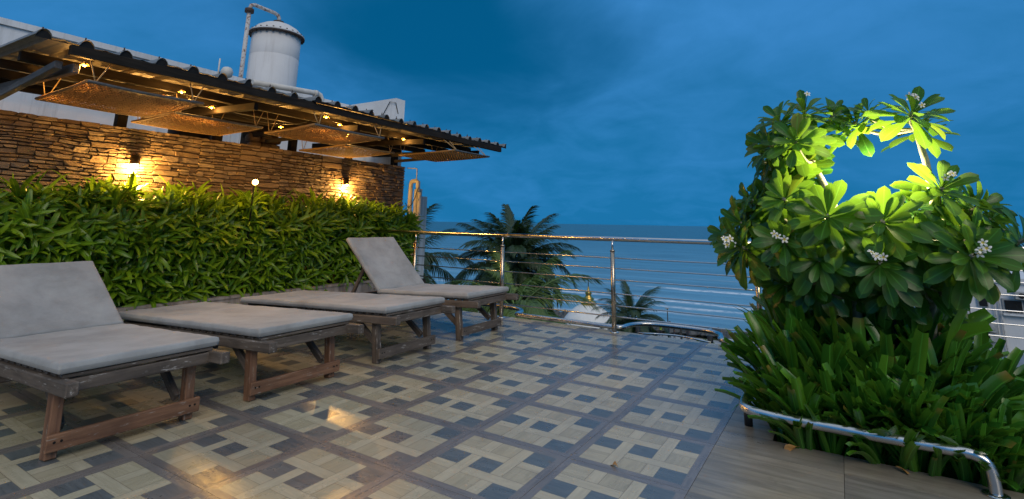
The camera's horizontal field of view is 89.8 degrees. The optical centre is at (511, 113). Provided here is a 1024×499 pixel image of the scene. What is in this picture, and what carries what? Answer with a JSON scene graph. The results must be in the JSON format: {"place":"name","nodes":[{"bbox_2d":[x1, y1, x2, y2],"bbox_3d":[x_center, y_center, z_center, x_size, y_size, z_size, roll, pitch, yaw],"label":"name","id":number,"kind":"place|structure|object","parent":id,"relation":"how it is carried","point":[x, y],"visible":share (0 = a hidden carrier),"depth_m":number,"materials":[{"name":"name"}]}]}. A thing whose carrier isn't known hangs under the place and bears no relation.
{"place":"outdoors","nodes":[
{"label":"outdoors","id":0,"kind":"place"},
{"bbox_2d":[0,311,1023,498],"bbox_3d":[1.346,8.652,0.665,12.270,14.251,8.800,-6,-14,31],"label":"terrace floor","id":1,"kind":"structure","parent":0,"point":[514,408],"depth_m":2.91,"materials":[{"name":"tile"}]},
{"bbox_2d":[0,261,229,461],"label":"sun lounger","id":2,"kind":"object","parent":1,"relation":"on","point":[61,323],"visible":1,"depth_m":3.05,"materials":[{"name":"grey fabric"}]},
{"bbox_2d":[118,301,363,401],"bbox_3d":[-2.276,1.805,4.139,2.223,0.474,0.785,-6,-14,31],"label":"sun lounger","id":3,"kind":"object","parent":1,"relation":"on","point":[257,326],"visible":0.95,"depth_m":3.78,"materials":[{"name":"grey fabric"}]},
{"bbox_2d":[116,279,375,328],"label":"planter curb","id":4,"kind":"structure","parent":1,"relation":"on","point":[364,286],"depth_m":6.21,"materials":[{"name":"concrete"}]},
{"bbox_2d":[241,180,257,290],"bbox_3d":[-3.182,1.523,6.193,0.105,1.441,0.071,-9,-16,40],"label":"spot lamp","id":5,"kind":"object","parent":4,"relation":"on","point":[254,182],"visible":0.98,"depth_m":6.28,"materials":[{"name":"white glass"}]},
{"bbox_2d":[240,290,454,363],"bbox_3d":[-1.682,2.014,5.071,2.221,0.473,0.785,-6,-14,31],"label":"sun lounger","id":6,"kind":"object","parent":1,"relation":"on","point":[362,308],"visible":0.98,"depth_m":4.73,"materials":[{"name":"grey fabric"}]},
{"bbox_2d":[346,237,517,339],"bbox_3d":[-1.034,1.974,6.012,2.132,0.966,0.785,-6,-14,31],"label":"sun lounger","id":7,"kind":"object","parent":1,"relation":"on","point":[387,265],"visible":0.95,"depth_m":5.97,"materials":[{"name":"grey fabric"}]},
{"bbox_2d":[481,304,758,347],"bbox_3d":[0.356,2.876,6.541,5.250,0.661,0.510,-6,-14,31],"label":"edge tube","id":8,"kind":"object","parent":1,"relation":"on","point":[520,313],"visible":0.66,"depth_m":5.98,"materials":[{"name":"metal"}]},
{"bbox_2d":[637,332,711,342],"bbox_3d":[1.761,2.417,5.563,0.788,0.020,0.159,-6,-14,31],"label":"edge rod","id":9,"kind":"object","parent":1,"relation":"on","point":[674,335],"visible":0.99,"depth_m":5.62,"materials":[{"name":"metal"}]},
{"bbox_2d":[372,229,1023,351],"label":"railing","id":10,"kind":"object","parent":1,"relation":"on","point":[613,293],"visible":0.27,"depth_m":5.94,"materials":[{"name":"metal"}]},
{"bbox_2d":[784,444,799,450],"bbox_3d":[1.520,1.818,2.781,0.082,0.039,0.036,2,-12,-4],"label":"fallen leaf","id":11,"kind":"object","parent":1,"relation":"on","point":[789,447],"visible":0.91,"depth_m":2.79,"materials":[{"name":"plant"}]},
{"bbox_2d":[739,392,1010,498],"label":"guard tube","id":12,"kind":"object","parent":1,"relation":"on","point":[994,490],"visible":0.91,"depth_m":2.56,"materials":[{"name":"metal"}]},
{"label":"planting soil","id":13,"kind":"structure","parent":1,"relation":"on","visible":0},
{"bbox_2d":[707,90,884,318],"bbox_3d":[1.992,0.959,3.682,1.140,2.278,1.293,-6,-14,31],"label":"plumeria shrub","id":14,"kind":"object","parent":13,"relation":"on","point":[795,252],"visible":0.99,"depth_m":3.39,"materials":[{"name":"green plant"}]},
{"bbox_2d":[714,293,1023,492],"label":"lily bed","id":15,"kind":"object","parent":13,"relation":"on","point":[952,383],"visible":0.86,"depth_m":2.81,"materials":[{"name":"green plant"}]},
{"bbox_2d":[829,86,1023,339],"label":"plumeria shrub","id":16,"kind":"object","parent":13,"relation":"on","point":[952,251],"visible":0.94,"depth_m":3.03,"materials":[{"name":"green plant"}]},
{"bbox_2d":[0,0,1023,231],"label":"sky","id":17,"kind":"structure","parent":0,"point":[606,112],"materials":[{"name":"blue"}]},
{"bbox_2d":[478,311,759,348],"bbox_3d":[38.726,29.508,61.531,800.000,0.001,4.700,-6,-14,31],"label":"promenade","id":18,"kind":"structure","parent":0,"point":[716,342],"depth_m":71.44,"materials":[{"name":"grey concrete"}]},
{"bbox_2d":[660,332,717,340],"bbox_3d":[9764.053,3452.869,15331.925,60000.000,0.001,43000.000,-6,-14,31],"label":"ground","id":19,"kind":"structure","parent":0,"point":[715,338],"depth_m":72.96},
{"bbox_2d":[0,17,404,165],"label":"white building","id":20,"kind":"structure","parent":19,"relation":"on","point":[28,103],"depth_m":7.02,"materials":[{"name":"paint"}]},
{"bbox_2d":[240,131,280,148],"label":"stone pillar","id":21,"kind":"structure","parent":20,"relation":"on","point":[249,139],"depth_m":7.60,"materials":[{"name":"stone"}]},
{"bbox_2d":[238,3,304,86],"bbox_3d":[-5.229,-1.036,11.270,1.152,2.490,1.152,4,-12,-13],"label":"water tank","id":22,"kind":"object","parent":20,"relation":"on","point":[274,51],"visible":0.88,"depth_m":10.90,"materials":[{"name":"white metal"}]},
{"bbox_2d":[251,79,323,101],"bbox_3d":[-3.915,-0.127,9.016,0.124,0.820,1.434,-6,-14,31],"label":"overflow pipe","id":23,"kind":"object","parent":20,"relation":"on","point":[285,87],"visible":0.65,"depth_m":8.99,"materials":[{"name":"white plastic"}]},
{"bbox_2d":[418,196,426,277],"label":"mouldy column","id":24,"kind":"structure","parent":19,"relation":"on","point":[423,222],"depth_m":9.78,"materials":[{"name":"paint"}]},
{"bbox_2d":[423,203,479,283],"bbox_3d":[-3.597,10.706,14.961,5.216,15.930,4.811,1,-12,0],"label":"palm tree","id":25,"kind":"object","parent":19,"relation":"on","point":[431,261],"visible":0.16,"depth_m":15.78,"materials":[{"name":"green plant"}]},
{"bbox_2d":[452,204,580,313],"bbox_3d":[0.022,10.721,14.952,4.311,16.028,3.812,7,-13,-27],"label":"palm tree","id":26,"kind":"object","parent":19,"relation":"on","point":[523,245],"visible":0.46,"depth_m":15.88,"materials":[{"name":"green plant"}]},
{"bbox_2d":[445,249,604,324],"bbox_3d":[-0.097,10.775,12.113,4.506,14.741,4.698,-6,-14,31],"label":"palm tree","id":27,"kind":"object","parent":19,"relation":"on","point":[538,302],"visible":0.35,"depth_m":13.14,"materials":[{"name":"green plant"}]},
{"bbox_2d":[564,278,609,329],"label":"temple","id":28,"kind":"structure","parent":19,"relation":"on","point":[582,316],"depth_m":51.04,"materials":[{"name":"white concrete"}]},
{"bbox_2d":[591,279,670,337],"bbox_3d":[8.113,17.253,34.182,5.080,11.537,5.496,5,-13,-16],"label":"palm tree","id":29,"kind":"object","parent":19,"relation":"on","point":[631,312],"visible":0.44,"depth_m":34.60,"materials":[{"name":"green plant"}]},
{"bbox_2d":[552,309,752,341],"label":"seawall rocks","id":30,"kind":"object","parent":19,"relation":"on","point":[563,314],"visible":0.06,"depth_m":73.88,"materials":[{"name":"grey stone"}]},
{"bbox_2d":[967,271,1023,351],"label":"hotel block","id":31,"kind":"structure","parent":19,"relation":"on","point":[1015,303],"depth_m":24.28,"materials":[{"name":"white paint"}]},
{"bbox_2d":[977,298,988,306],"bbox_3d":[22.770,9.120,24.854,0.400,0.450,0.106,-6,-14,31],"label":"window","id":32,"kind":"structure","parent":31,"relation":"in","point":[983,303],"depth_m":24.80,"materials":[{"name":"black glass"}]},
{"bbox_2d":[1001,298,1023,314],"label":"window","id":33,"kind":"structure","parent":31,"relation":"in","point":[1008,304],"depth_m":24.25,"materials":[{"name":"grey plastic"}]},
{"bbox_2d":[424,221,1023,332],"bbox_3d":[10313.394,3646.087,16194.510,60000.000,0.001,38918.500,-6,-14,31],"label":"sea","id":34,"kind":"structure","parent":0,"point":[679,252],"depth_m":182.33,"materials":[{"name":"liquid"}]},
{"bbox_3d":[-1.869,1.159,9.604,0.259,0.299,0.020,-6,-14,31],"label":"pipe frame","id":35,"kind":"object","parent":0,"visible":0},
{"bbox_2d":[406,179,419,218],"bbox_3d":[-1.870,4.133,8.992,0.304,5.947,0.099,-9,-16,40],"label":"drain pipe","id":36,"kind":"object","parent":35,"relation":"attached to","point":[410,189],"visible":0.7,"depth_m":9.56,"materials":[{"name":"white plastic"}]},
{"bbox_2d":[411,189,417,256],"bbox_3d":[-1.841,4.235,9.042,0.101,5.770,0.100,-6,-14,31],"label":"drain pipe","id":37,"kind":"object","parent":35,"relation":"attached to","point":[415,206],"visible":0.21,"depth_m":9.55,"materials":[{"name":"white plastic"}]},
{"bbox_2d":[416,189,422,272],"bbox_3d":[-1.765,4.226,8.995,0.101,5.770,0.100,-6,-14,31],"label":"drain pipe","id":38,"kind":"object","parent":35,"relation":"attached to","point":[419,200],"visible":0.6,"depth_m":9.48,"materials":[{"name":"white plastic"}]},
{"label":"hedge bed","id":39,"kind":"structure","parent":0,"visible":0},
{"bbox_2d":[0,109,404,284],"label":"stone wall","id":40,"kind":"structure","parent":39,"relation":"on","point":[32,144],"depth_m":6.24,"materials":[{"name":"brown stone"}]},
{"bbox_2d":[129,155,140,165],"bbox_3d":[-4.298,0.538,5.873,0.084,0.125,0.100,-6,-14,31],"label":"wall lamp","id":41,"kind":"object","parent":40,"relation":"attached to","point":[135,160],"visible":1,"depth_m":5.84,"materials":[{"name":"brown metal"}]},
{"bbox_2d":[0,27,506,165],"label":"lean to roof","id":42,"kind":"object","parent":40,"relation":"on","point":[32,62],"visible":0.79,"depth_m":5.24,"materials":[{"name":"wood"}]},
{"bbox_2d":[34,60,204,117],"bbox_3d":[-3.457,-0.211,4.589,1.075,0.281,0.908,-6,-14,31],"label":"hanging mat","id":43,"kind":"object","parent":42,"relation":"hanging from","point":[146,106],"visible":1,"depth_m":4.47,"materials":[{"name":"wicker"}]},
{"bbox_2d":[167,120,211,139],"bbox_3d":[-4.422,0.471,7.017,0.520,1.000,0.520,-6,-14,31],"label":"black drum","id":44,"kind":"object","parent":42,"relation":"on","point":[184,133],"visible":0.02,"depth_m":6.85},
{"bbox_2d":[131,94,263,135],"bbox_3d":[-3.436,0.013,5.690,0.905,0.297,0.978,-6,-14,31],"label":"hanging mat","id":45,"kind":"object","parent":42,"relation":"hanging from","point":[205,125],"visible":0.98,"depth_m":5.58,"materials":[{"name":"wicker"}]},
{"bbox_2d":[217,58,233,77],"bbox_3d":[-2.906,-0.424,5.233,0.120,0.260,0.126,-6,-14,31],"label":"antenna","id":46,"kind":"object","parent":42,"relation":"on","point":[228,71],"visible":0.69,"depth_m":5.21,"materials":[{"name":"white plastic"}]},
{"bbox_2d":[67,60,404,139],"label":"string lights","id":47,"kind":"object","parent":42,"relation":"hanging from","point":[85,64],"visible":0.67,"depth_m":5.49,"materials":[{"name":"yellow"}]},
{"bbox_2d":[264,111,384,144],"bbox_3d":[-2.241,0.170,6.251,0.927,0.276,1.068,-6,-14,31],"label":"hanging mat","id":48,"kind":"object","parent":42,"relation":"hanging from","point":[320,136],"visible":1,"depth_m":6.10,"materials":[{"name":"wicker"}]},
{"bbox_2d":[299,131,394,157],"bbox_3d":[-2.439,0.449,7.684,1.007,0.307,0.978,-6,-14,31],"label":"hanging mat","id":49,"kind":"object","parent":42,"relation":"hanging from","point":[335,152],"visible":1,"depth_m":7.55,"materials":[{"name":"wicker"}]},
{"bbox_2d":[399,139,489,161],"bbox_3d":[-1.034,0.556,7.978,1.106,0.271,0.908,-6,-14,31],"label":"hanging mat","id":50,"kind":"object","parent":42,"relation":"hanging from","point":[450,155],"visible":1,"depth_m":7.85,"materials":[{"name":"wicker"}]},
{"bbox_2d":[343,178,348,185],"bbox_3d":[-2.699,1.121,8.380,0.084,0.125,0.100,-6,-14,31],"label":"wall lamp","id":51,"kind":"object","parent":40,"relation":"attached to","point":[346,181],"visible":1,"depth_m":8.35,"materials":[{"name":"brown metal"}]},
{"bbox_2d":[0,169,425,319],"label":"hedge","id":52,"kind":"object","parent":39,"relation":"on","point":[174,261],"visible":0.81,"depth_m":5.67,"materials":[{"name":"green plant"}]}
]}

